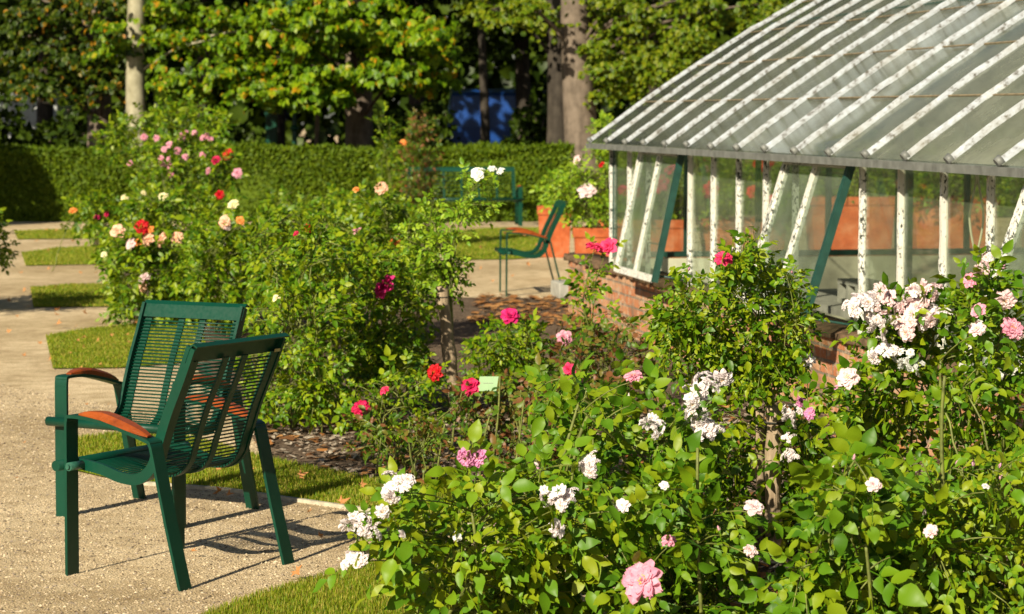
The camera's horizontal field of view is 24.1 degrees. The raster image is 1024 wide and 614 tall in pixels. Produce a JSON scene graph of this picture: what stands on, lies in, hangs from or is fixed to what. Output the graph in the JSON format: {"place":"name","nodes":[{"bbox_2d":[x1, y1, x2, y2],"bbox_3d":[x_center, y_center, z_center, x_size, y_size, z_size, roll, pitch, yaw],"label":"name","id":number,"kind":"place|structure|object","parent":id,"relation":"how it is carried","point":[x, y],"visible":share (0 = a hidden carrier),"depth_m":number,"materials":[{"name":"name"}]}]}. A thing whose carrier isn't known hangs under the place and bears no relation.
{"place":"outdoors","nodes":[
{"label":"outdoors","id":0,"kind":"place"},
{"bbox_2d":[32,290,101,306],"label":"lawn","id":1,"kind":"structure","parent":0,"point":[59,305],"depth_m":21.10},
{"bbox_2d":[46,323,203,367],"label":"lawn","id":2,"kind":"structure","parent":0,"point":[105,348],"depth_m":17.33,"materials":[{"name":"plant"}]},
{"bbox_2d":[78,433,599,527],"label":"lawn","id":3,"kind":"structure","parent":0,"point":[311,496],"depth_m":11.10,"materials":[{"name":"plant"}]},
{"bbox_2d":[219,560,497,613],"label":"lawn","id":4,"kind":"structure","parent":0,"point":[324,598],"depth_m":8.33,"materials":[{"name":"plant"}]},
{"bbox_2d":[442,228,538,259],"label":"lawn","id":5,"kind":"structure","parent":0,"point":[520,244],"depth_m":31.31,"materials":[{"name":"plant"}]},
{"bbox_2d":[14,226,613,613],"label":"grass","id":6,"kind":"structure","parent":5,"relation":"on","point":[76,294],"depth_m":11.52,"materials":[{"name":"plant"}]},
{"bbox_2d":[295,469,307,478],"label":"fallen leaf","id":7,"kind":"object","parent":6,"relation":"on","point":[301,474],"visible":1,"depth_m":10.93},
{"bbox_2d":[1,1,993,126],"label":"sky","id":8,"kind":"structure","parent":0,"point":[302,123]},
{"bbox_2d":[0,127,1020,613],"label":"gravel path","id":9,"kind":"structure","parent":0,"point":[32,327],"depth_m":10.48,"materials":[{"name":"gravel"}]},
{"bbox_2d":[0,207,24,275],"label":"standard rose","id":10,"kind":"object","parent":9,"relation":"on","point":[3,251],"visible":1,"depth_m":20.88,"materials":[{"name":"plant"}]},
{"bbox_2d":[45,300,259,527],"bbox_3d":[-1.512,0.440,10.214,0.690,0.884,0.634,2,5,28],"label":"garden chair","id":11,"kind":"object","parent":9,"relation":"on","point":[125,389],"visible":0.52,"depth_m":10.36,"materials":[{"name":"green paint"}]},
{"bbox_2d":[52,333,293,590],"bbox_3d":[-1.241,0.541,8.950,0.634,0.884,0.690,3,5,32],"label":"garden chair","id":12,"kind":"object","parent":9,"relation":"on","point":[152,458],"visible":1,"depth_m":8.84,"materials":[{"name":"green paint"}]},
{"bbox_2d":[0,384,494,613],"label":"gravel stones","id":13,"kind":"object","parent":9,"relation":"on","point":[133,534],"visible":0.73,"depth_m":9.69,"materials":[{"name":"gravel"}]},
{"bbox_2d":[0,140,575,221],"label":"clipped hedge","id":14,"kind":"object","parent":9,"relation":"on","point":[37,182],"visible":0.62,"depth_m":37.68,"materials":[{"name":"green plant"}]},
{"bbox_2d":[291,565,301,575],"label":"fallen leaf","id":15,"kind":"object","parent":9,"relation":"on","point":[296,571],"visible":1,"depth_m":8.77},
{"bbox_2d":[143,481,484,528],"bbox_3d":[-0.871,0.856,10.455,2.250,0.020,0.134,3,6,36],"label":"edging","id":16,"kind":"object","parent":9,"relation":"on","point":[285,498],"visible":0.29,"depth_m":10.59,"materials":[{"name":"stone"}]},
{"bbox_2d":[335,495,350,503],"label":"fallen leaf","id":17,"kind":"object","parent":16,"relation":"on","point":[341,500],"visible":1,"depth_m":10.32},
{"bbox_2d":[219,0,546,119],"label":"broadleaf tree","id":18,"kind":"object","parent":9,"relation":"on","point":[412,100],"visible":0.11,"depth_m":51.69,"materials":[{"name":"green plant"}]},
{"bbox_2d":[390,108,451,224],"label":"climbing rose","id":19,"kind":"object","parent":9,"relation":"on","point":[419,130],"visible":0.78,"depth_m":30.83,"materials":[{"name":"plant"}]},
{"bbox_2d":[403,167,523,225],"bbox_3d":[-0.754,-1.679,36.478,1.810,0.884,0.634,0,5,-6],"label":"garden bench","id":20,"kind":"object","parent":9,"relation":"on","point":[517,198],"visible":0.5,"depth_m":36.63,"materials":[{"name":"green paint"}]},
{"bbox_2d":[381,0,648,140],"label":"broadleaf tree","id":21,"kind":"object","parent":9,"relation":"on","point":[521,61],"visible":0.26,"depth_m":52.45,"materials":[{"name":"green plant"}]},
{"bbox_2d":[494,200,567,296],"bbox_3d":[0.180,-0.562,22.628,0.634,0.884,0.690,0,5,-6],"label":"garden chair","id":22,"kind":"object","parent":9,"relation":"on","point":[560,205],"visible":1,"depth_m":22.38,"materials":[{"name":"green paint"}]},
{"bbox_2d":[537,206,570,256],"bbox_3d":[0.505,-0.899,28.560,0.412,0.600,0.432,0,5,0],"label":"terracotta planter","id":23,"kind":"object","parent":9,"relation":"on","point":[560,239],"visible":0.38,"depth_m":28.37,"materials":[{"name":"ceramic"}]},
{"bbox_2d":[551,280,567,298],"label":"stone block","id":24,"kind":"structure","parent":9,"relation":"on","point":[559,289],"depth_m":22.07,"materials":[{"name":"stone"}]},
{"bbox_2d":[572,226,621,258],"bbox_3d":[0.877,-0.549,24.592,0.515,0.540,0.473,0,5,0],"label":"terracotta planter","id":25,"kind":"object","parent":9,"relation":"on","point":[581,240],"visible":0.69,"depth_m":24.35,"materials":[{"name":"ceramic"}]},
{"bbox_2d":[528,153,622,237],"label":"rose bush","id":26,"kind":"object","parent":25,"relation":"in","point":[584,188],"visible":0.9,"depth_m":24.37,"materials":[{"name":"green plant"}]},
{"bbox_2d":[582,110,621,195],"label":"climbing plant","id":27,"kind":"object","parent":9,"relation":"on","point":[602,154],"visible":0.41,"depth_m":32.91,"materials":[{"name":"green plant"}]},
{"bbox_2d":[598,218,683,263],"bbox_3d":[1.494,-0.758,27.428,1.029,0.500,0.566,0,5,1],"label":"terracotta planter","id":28,"kind":"object","parent":9,"relation":"on","point":[674,242],"visible":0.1,"depth_m":27.16,"materials":[{"name":"ceramic"}]},
{"bbox_2d":[585,140,698,228],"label":"rose bush","id":29,"kind":"object","parent":28,"relation":"in","point":[662,186],"visible":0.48,"depth_m":27.24,"materials":[{"name":"green plant"}]},
{"bbox_2d":[474,0,820,217],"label":"broadleaf tree","id":30,"kind":"object","parent":9,"relation":"on","point":[582,68],"visible":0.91,"depth_m":38.84,"materials":[{"name":"green plant"}]},
{"bbox_2d":[645,0,793,130],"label":"broadleaf tree","id":31,"kind":"object","parent":9,"relation":"on","point":[659,124],"visible":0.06,"depth_m":50.69,"materials":[{"name":"green plant"}]},
{"bbox_2d":[696,217,789,250],"bbox_3d":[2.663,-0.782,27.727,1.029,0.500,0.566,0,5,-1],"label":"terracotta planter","id":32,"kind":"object","parent":9,"relation":"on","point":[723,226],"visible":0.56,"depth_m":27.46,"materials":[{"name":"ceramic"}]},
{"bbox_2d":[693,157,806,237],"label":"rose bush","id":33,"kind":"object","parent":32,"relation":"in","point":[704,192],"visible":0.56,"depth_m":27.20,"materials":[{"name":"green plant"}]},
{"bbox_2d":[642,0,859,130],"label":"broadleaf tree","id":34,"kind":"object","parent":9,"relation":"on","point":[764,52],"visible":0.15,"depth_m":49.67,"materials":[{"name":"green plant"}]},
{"bbox_2d":[563,0,1023,468],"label":"greenhouse","id":35,"kind":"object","parent":9,"relation":"on","point":[871,98],"visible":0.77,"depth_m":14.98,"materials":[{"name":"metal"}]},
{"bbox_2d":[968,175,984,251],"bbox_3d":[2.276,-0.471,11.756,0.080,0.431,0.012,0,5,0],"label":"hanging cord","id":36,"kind":"object","parent":35,"relation":"hanging from","point":[977,181],"visible":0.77,"depth_m":11.75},
{"bbox_2d":[801,195,894,249],"bbox_3d":[3.852,-0.887,27.417,1.029,0.760,0.566,0,5,-2],"label":"terracotta planter","id":37,"kind":"object","parent":9,"relation":"on","point":[880,212],"visible":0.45,"depth_m":27.16,"materials":[{"name":"ceramic"}]},
{"bbox_2d":[791,140,894,208],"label":"rose bush","id":38,"kind":"object","parent":37,"relation":"in","point":[876,185],"visible":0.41,"depth_m":27.27,"materials":[{"name":"plant"}]},
{"bbox_2d":[912,194,1000,248],"bbox_3d":[5.057,-0.911,27.716,1.029,0.760,0.566,0,5,-4],"label":"terracotta planter","id":39,"kind":"object","parent":9,"relation":"on","point":[926,231],"visible":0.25,"depth_m":27.45,"materials":[{"name":"ceramic"}]},
{"bbox_2d":[913,147,1014,214],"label":"rose bush","id":40,"kind":"object","parent":39,"relation":"in","point":[929,188],"visible":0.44,"depth_m":27.21,"materials":[{"name":"plant"}]},
{"bbox_2d":[1015,195,1023,247],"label":"terracotta planter","id":41,"kind":"object","parent":9,"relation":"on","point":[1022,237],"visible":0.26,"depth_m":27.56,"materials":[{"name":"ceramic"}]},
{"bbox_2d":[999,176,1023,212],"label":"rose bush","id":42,"kind":"object","parent":41,"relation":"in","point":[1014,181],"visible":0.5,"depth_m":27.33,"materials":[{"name":"plant"}]},
{"bbox_2d":[91,230,1023,613],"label":"mulch bed","id":43,"kind":"object","parent":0,"point":[463,326],"depth_m":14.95,"materials":[{"name":"brown wood"}]},
{"bbox_2d":[52,187,129,270],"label":"rose bush","id":44,"kind":"object","parent":43,"relation":"on","point":[99,212],"visible":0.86,"depth_m":25.62,"materials":[{"name":"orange plant"}]},
{"bbox_2d":[88,211,207,326],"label":"rose bush","id":45,"kind":"object","parent":43,"relation":"on","point":[142,262],"visible":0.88,"depth_m":19.04,"materials":[{"name":"green plant"}]},
{"bbox_2d":[86,88,238,222],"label":"climbing rose","id":46,"kind":"object","parent":43,"relation":"on","point":[191,110],"visible":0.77,"depth_m":29.65,"materials":[{"name":"plant"}]},
{"bbox_2d":[104,180,247,291],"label":"rose bush","id":47,"kind":"object","parent":43,"relation":"on","point":[149,207],"visible":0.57,"depth_m":21.97,"materials":[{"name":"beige plant"}]},
{"bbox_2d":[119,123,250,248],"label":"climbing rose","id":48,"kind":"object","parent":43,"relation":"on","point":[222,160],"visible":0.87,"depth_m":25.95,"materials":[{"name":"plant"}]},
{"bbox_2d":[169,192,268,336],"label":"rose bush","id":49,"kind":"object","parent":43,"relation":"on","point":[223,236],"visible":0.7,"depth_m":18.02,"materials":[{"name":"green plant"}]},
{"bbox_2d":[229,196,375,350],"bbox_3d":[-1.494,-0.231,17.035,1.021,1.126,1.468,0,5,-6],"label":"rose bush","id":50,"kind":"object","parent":43,"relation":"on","point":[277,223],"visible":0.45,"depth_m":16.72,"materials":[{"name":"green plant"}]},
{"bbox_2d":[225,210,382,434],"bbox_3d":[-1.153,0.097,12.948,0.885,1.249,1.159,0,5,0],"label":"rose bush","id":51,"kind":"object","parent":43,"relation":"on","point":[320,402],"visible":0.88,"depth_m":12.66,"materials":[{"name":"green plant"}]},
{"bbox_2d":[249,182,365,237],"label":"rose bush","id":52,"kind":"object","parent":43,"relation":"on","point":[348,208],"visible":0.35,"depth_m":25.67,"materials":[{"name":"plant"}]},
{"bbox_2d":[364,101,408,208],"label":"climbing rose","id":53,"kind":"object","parent":43,"relation":"on","point":[390,160],"visible":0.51,"depth_m":29.90,"materials":[{"name":"plant"}]},
{"bbox_2d":[329,238,445,415],"bbox_3d":[-0.727,0.103,13.642,0.715,1.009,1.138,0,5,0],"label":"rose bush","id":54,"kind":"object","parent":43,"relation":"on","point":[393,286],"visible":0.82,"depth_m":13.35,"materials":[{"name":"green plant"}]},
{"bbox_2d":[339,178,446,338],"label":"rose bush","id":55,"kind":"object","parent":43,"relation":"on","point":[380,221],"visible":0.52,"depth_m":17.63,"materials":[{"name":"green plant"}]},
{"bbox_2d":[331,345,465,460],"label":"rose bush","id":56,"kind":"object","parent":43,"relation":"on","point":[435,374],"visible":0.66,"depth_m":11.85,"materials":[{"name":"green plant"}]},
{"bbox_2d":[340,399,456,479],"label":"rose bush","id":57,"kind":"object","parent":43,"relation":"on","point":[406,432],"visible":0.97,"depth_m":11.01,"materials":[{"name":"green plant"}]},
{"bbox_2d":[390,157,506,409],"bbox_3d":[-0.356,-0.122,13.618,0.663,1.457,0.584,0,5,0],"label":"standard rose","id":58,"kind":"object","parent":43,"relation":"on","point":[445,268],"visible":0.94,"depth_m":13.53,"materials":[{"name":"plant"}]},
{"bbox_2d":[435,286,461,415],"bbox_3d":[-0.351,0.323,13.521,0.171,0.889,0.085,0,5,0],"label":"wooden stake","id":59,"kind":"object","parent":43,"relation":"on","point":[448,349],"visible":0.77,"depth_m":13.48,"materials":[{"name":"brown wood"}]},
{"bbox_2d":[411,368,531,468],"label":"rose bush","id":60,"kind":"object","parent":43,"relation":"on","point":[469,388],"visible":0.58,"depth_m":11.46,"materials":[{"name":"green plant"}]},
{"bbox_2d":[478,376,498,460],"bbox_3d":[-0.115,0.580,11.489,0.101,0.497,0.037,0,5,0],"label":"plant tag","id":61,"kind":"object","parent":43,"relation":"on","point":[487,383],"visible":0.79,"depth_m":11.47,"materials":[{"name":"green plastic"}]},
{"bbox_2d":[312,419,669,613],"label":"rose bush","id":62,"kind":"object","parent":43,"relation":"on","point":[542,547],"visible":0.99,"depth_m":7.22,"materials":[{"name":"green plant"}]},
{"bbox_2d":[457,308,570,417],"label":"rose bush","id":63,"kind":"object","parent":43,"relation":"on","point":[517,351],"visible":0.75,"depth_m":13.17,"materials":[{"name":"green plant"}]},
{"bbox_2d":[479,388,599,481],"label":"rose bush","id":64,"kind":"object","parent":43,"relation":"on","point":[497,445],"visible":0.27,"depth_m":10.59,"materials":[{"name":"green plant"}]},
{"bbox_2d":[510,345,642,478],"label":"rose bush","id":65,"kind":"object","parent":43,"relation":"on","point":[566,368],"visible":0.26,"depth_m":11.02,"materials":[{"name":"green plant"}]},
{"bbox_2d":[558,232,627,397],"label":"rose bush","id":66,"kind":"object","parent":43,"relation":"on","point":[607,246],"visible":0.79,"depth_m":13.19,"materials":[{"name":"green plant"}]},
{"bbox_2d":[539,306,675,432],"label":"rose bush","id":67,"kind":"object","parent":43,"relation":"on","point":[564,338],"visible":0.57,"depth_m":12.53,"materials":[{"name":"green plant"}]},
{"bbox_2d":[516,348,738,610],"bbox_3d":[0.404,0.571,8.118,0.784,0.962,1.128,0,5,0],"label":"rose bush","id":68,"kind":"object","parent":43,"relation":"on","point":[686,421],"visible":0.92,"depth_m":7.86,"materials":[{"name":"green plant"}]},
{"bbox_2d":[254,293,1023,607],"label":"leaf litter","id":69,"kind":"object","parent":43,"relation":"on","point":[473,320],"visible":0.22,"depth_m":13.68,"materials":[{"name":"plant"}]},
{"bbox_2d":[578,430,799,613],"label":"rose bush","id":70,"kind":"object","parent":43,"relation":"on","point":[655,578],"visible":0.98,"depth_m":7.17,"materials":[{"name":"green plant"}]},
{"bbox_2d":[630,226,829,537],"bbox_3d":[0.826,0.329,9.138,0.764,1.277,0.798,0,5,0],"label":"standard rose","id":71,"kind":"object","parent":43,"relation":"on","point":[756,371],"visible":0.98,"depth_m":8.94,"materials":[{"name":"plant"}]},
{"bbox_2d":[755,411,765,555],"bbox_3d":[0.944,0.756,9.140,0.044,0.726,0.044,0,5,0],"label":"wooden stake","id":72,"kind":"object","parent":43,"relation":"on","point":[760,478],"visible":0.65,"depth_m":9.11,"materials":[{"name":"brown wood"}]},
{"bbox_2d":[764,405,783,562],"bbox_3d":[0.991,0.747,9.089,0.077,0.753,0.077,0,5,0],"label":"wooden stake","id":73,"kind":"object","parent":43,"relation":"on","point":[772,500],"visible":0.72,"depth_m":9.06,"materials":[{"name":"brown wood"}]},
{"bbox_2d":[649,348,938,558],"bbox_3d":[1.128,0.558,9.343,1.225,0.875,0.948,0,5,0],"label":"rose bush","id":74,"kind":"object","parent":43,"relation":"on","point":[738,466],"visible":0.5,"depth_m":9.09,"materials":[{"name":"green plant"}]},
{"bbox_2d":[738,422,942,613],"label":"rose bush","id":75,"kind":"object","parent":43,"relation":"on","point":[846,517],"visible":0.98,"depth_m":6.93,"materials":[{"name":"green plant"}]},
{"bbox_2d":[788,271,970,514],"bbox_3d":[1.301,0.446,8.341,0.655,1.173,0.776,0,5,0],"label":"rose bush","id":76,"kind":"object","parent":43,"relation":"on","point":[911,325],"visible":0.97,"depth_m":8.14,"materials":[{"name":"green plant"}]},
{"bbox_2d":[871,376,1023,613],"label":"rose bush","id":77,"kind":"object","parent":43,"relation":"on","point":[945,539],"visible":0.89,"depth_m":7.07,"materials":[{"name":"green plant"}]},
{"bbox_2d":[903,239,1023,612],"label":"rose bush","id":78,"kind":"object","parent":43,"relation":"on","point":[966,300],"visible":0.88,"depth_m":7.80,"materials":[{"name":"green plant"}]},
{"bbox_2d":[620,216,1011,217],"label":"woodland floor","id":79,"kind":"structure","parent":0,"point":[779,216],"depth_m":39.61,"materials":[{"name":"soil"}]},
{"bbox_2d":[0,89,36,145],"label":"woodland shrub","id":80,"kind":"object","parent":79,"relation":"on","point":[6,115],"visible":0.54,"depth_m":48.76,"materials":[{"name":"green plant"}]},
{"bbox_2d":[5,113,51,145],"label":"woodland shrub","id":81,"kind":"object","parent":79,"relation":"on","point":[29,128],"visible":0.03,"depth_m":49.78,"materials":[{"name":"green plant"}]},
{"bbox_2d":[0,0,64,80],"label":"broadleaf tree","id":82,"kind":"object","parent":79,"relation":"on","point":[9,2],"visible":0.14,"depth_m":51.02,"materials":[{"name":"green plant"}]},
{"bbox_2d":[0,93,75,137],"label":"parked van","id":83,"kind":"object","parent":79,"relation":"on","point":[31,116],"visible":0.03,"depth_m":51.79,"materials":[{"name":"white paint"}]},
{"bbox_2d":[19,113,84,147],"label":"woodland shrub","id":84,"kind":"object","parent":79,"relation":"on","point":[44,128],"visible":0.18,"depth_m":49.11,"materials":[{"name":"green plant"}]},
{"bbox_2d":[0,0,162,148],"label":"broadleaf tree","id":85,"kind":"object","parent":79,"relation":"on","point":[100,82],"visible":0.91,"depth_m":41.49,"materials":[{"name":"green plant"}]},
{"bbox_2d":[47,98,122,148],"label":"woodland shrub","id":86,"kind":"object","parent":79,"relation":"on","point":[74,126],"visible":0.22,"depth_m":47.68,"materials":[{"name":"green plant"}]},
{"bbox_2d":[0,0,242,143],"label":"broadleaf tree","id":87,"kind":"object","parent":79,"relation":"on","point":[45,111],"visible":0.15,"depth_m":51.64,"materials":[{"name":"green plant"}]},
{"bbox_2d":[81,0,284,147],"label":"broadleaf tree","id":88,"kind":"object","parent":79,"relation":"on","point":[174,83],"visible":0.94,"depth_m":40.08,"materials":[{"name":"green plant"}]},
{"bbox_2d":[74,0,328,120],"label":"broadleaf tree","id":89,"kind":"object","parent":79,"relation":"on","point":[232,4],"visible":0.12,"depth_m":50.56,"materials":[{"name":"green plant"}]},
{"bbox_2d":[155,115,257,143],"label":"woodland shrub","id":90,"kind":"object","parent":79,"relation":"on","point":[238,136],"visible":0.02,"depth_m":46.84,"materials":[{"name":"green plant"}]},
{"bbox_2d":[145,0,325,145],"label":"broadleaf tree","id":91,"kind":"object","parent":79,"relation":"on","point":[280,129],"visible":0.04,"depth_m":53.72,"materials":[{"name":"green plant"}]},
{"bbox_2d":[220,117,265,152],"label":"woodland shrub","id":92,"kind":"object","parent":79,"relation":"on","point":[253,131],"visible":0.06,"depth_m":49.68,"materials":[{"name":"green plant"}]},
{"bbox_2d":[264,112,277,144],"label":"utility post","id":93,"kind":"object","parent":79,"relation":"on","point":[271,128],"visible":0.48,"depth_m":42.78,"materials":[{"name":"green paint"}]},
{"bbox_2d":[267,125,274,143],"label":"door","id":94,"kind":"structure","parent":93,"relation":"in","point":[270,128],"depth_m":42.78,"materials":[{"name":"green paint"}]},
{"bbox_2d":[286,0,300,145],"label":"lamp post","id":95,"kind":"object","parent":79,"relation":"on","point":[294,128],"visible":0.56,"depth_m":40.65,"materials":[{"name":"green paint"}]},
{"bbox_2d":[314,30,319,145],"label":"broadleaf tree","id":96,"kind":"object","parent":79,"relation":"on","point":[317,127],"visible":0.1,"depth_m":42.38,"materials":[{"name":"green plant"}]},
{"bbox_2d":[213,0,464,147],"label":"broadleaf tree","id":97,"kind":"object","parent":79,"relation":"on","point":[358,36],"visible":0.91,"depth_m":39.97,"materials":[{"name":"green plant"}]},
{"bbox_2d":[344,103,409,147],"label":"woodland shrub","id":98,"kind":"object","parent":79,"relation":"on","point":[396,111],"visible":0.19,"depth_m":48.62,"materials":[{"name":"green plant"}]},
{"bbox_2d":[391,97,460,147],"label":"woodland shrub","id":99,"kind":"object","parent":79,"relation":"on","point":[434,112],"visible":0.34,"depth_m":47.76,"materials":[{"name":"green plant"}]},
{"bbox_2d":[446,88,515,145],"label":"parked van","id":100,"kind":"object","parent":79,"relation":"on","point":[465,105],"visible":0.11,"depth_m":52.76,"materials":[{"name":"blue paint"}]},
{"bbox_2d":[477,1,489,143],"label":"broadleaf tree","id":101,"kind":"object","parent":79,"relation":"on","point":[484,102],"visible":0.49,"depth_m":47.70,"materials":[{"name":"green plant"}]},
{"bbox_2d":[0,0,1023,146],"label":"woodland","id":102,"kind":"object","parent":79,"relation":"on","point":[501,73],"visible":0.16,"depth_m":66.90,"materials":[{"name":"green plant"}]},
{"bbox_2d":[500,95,546,145],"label":"woodland shrub","id":103,"kind":"object","parent":79,"relation":"on","point":[518,123],"visible":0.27,"depth_m":49.76,"materials":[{"name":"green plant"}]},
{"bbox_2d":[452,0,606,144],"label":"broadleaf tree","id":104,"kind":"object","parent":79,"relation":"on","point":[555,118],"visible":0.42,"depth_m":43.59,"materials":[{"name":"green plant"}]},
{"bbox_2d":[598,125,1023,216],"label":"clipped hedge","id":105,"kind":"object","parent":79,"relation":"on","point":[700,200],"visible":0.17,"depth_m":39.60,"materials":[{"name":"green plant"}]},
{"bbox_2d":[837,278,881,302],"bbox_3d":[2.311,-0.098,15.873,0.200,0.160,0.400,-1,5,-10],"label":"concrete block","id":106,"kind":"object","parent":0,"point":[847,287],"depth_m":15.87,"materials":[{"name":"concrete"}]},
{"bbox_2d":[866,284,905,294],"bbox_3d":[2.410,-0.054,15.333,0.200,0.160,0.400,-1,5,-10],"label":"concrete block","id":107,"kind":"object","parent":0,"point":[869,287],"depth_m":15.39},
{"bbox_2d":[768,289,1023,355],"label":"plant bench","id":108,"kind":"object","parent":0,"point":[826,300],"visible":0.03,"depth_m":15.96,"materials":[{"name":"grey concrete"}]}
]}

